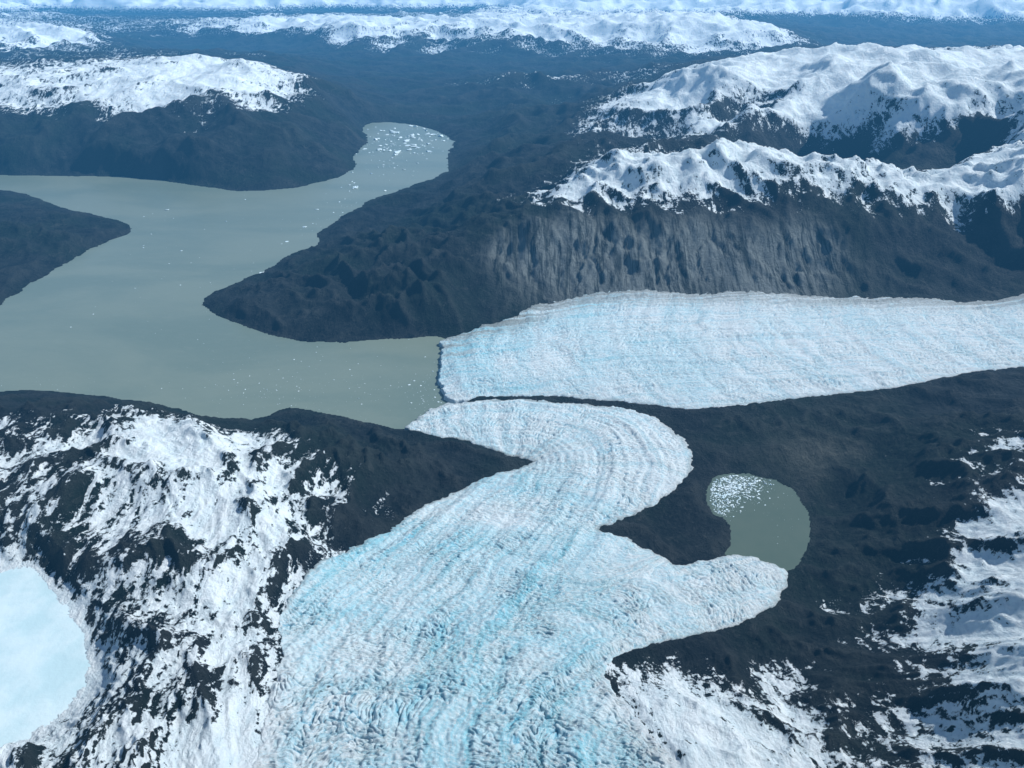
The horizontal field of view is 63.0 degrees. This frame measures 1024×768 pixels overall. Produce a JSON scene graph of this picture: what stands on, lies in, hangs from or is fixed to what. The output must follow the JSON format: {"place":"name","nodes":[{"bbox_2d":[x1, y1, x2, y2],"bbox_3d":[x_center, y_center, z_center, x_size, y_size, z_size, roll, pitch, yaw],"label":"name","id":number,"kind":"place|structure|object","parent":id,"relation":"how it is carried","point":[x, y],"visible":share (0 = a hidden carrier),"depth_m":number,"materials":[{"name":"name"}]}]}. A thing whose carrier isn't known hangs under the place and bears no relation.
{"place":"outdoors","nodes":[
{"label":"outdoors","id":0,"kind":"place"},
{"bbox_2d":[0,567,90,746],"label":"frozen lake","id":1,"kind":"structure","parent":0,"point":[44,664],"depth_m":28.45,"materials":[{"name":"white ice"}]},
{"bbox_2d":[0,122,454,428],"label":"lake water","id":2,"kind":"structure","parent":0,"point":[93,321],"depth_m":67.26,"materials":[{"name":"grey liquid"}]},
{"bbox_2d":[34,125,444,405],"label":"icebergs","id":3,"kind":"object","parent":2,"relation":"on","point":[405,141],"visible":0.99,"depth_m":127.82,"materials":[{"name":"white ice"}]},
{"bbox_2d":[0,0,1023,767],"bbox_3d":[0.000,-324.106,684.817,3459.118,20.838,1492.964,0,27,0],"label":"terrain","id":4,"kind":"structure","parent":0,"point":[822,148],"depth_m":68.20,"materials":[{"name":"grey stone"}]},
{"bbox_2d":[252,399,787,767],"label":"glacier","id":5,"kind":"object","parent":4,"relation":"on","point":[500,620],"visible":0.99,"depth_m":32.49,"materials":[{"name":"white ice"}]},
{"bbox_2d":[437,289,1023,408],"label":"glacier","id":6,"kind":"object","parent":4,"relation":"on","point":[683,350],"visible":0.98,"depth_m":58.36,"materials":[{"name":"white ice"}]},
{"bbox_2d":[705,473,810,570],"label":"meltwater pond","id":7,"kind":"structure","parent":0,"point":[764,527],"depth_m":40.93,"materials":[{"name":"liquid"}]},
{"bbox_2d":[710,475,787,543],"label":"ice floes","id":8,"kind":"object","parent":7,"relation":"on","point":[730,486],"visible":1,"depth_m":43.35,"materials":[{"name":"white ice"}]}
]}

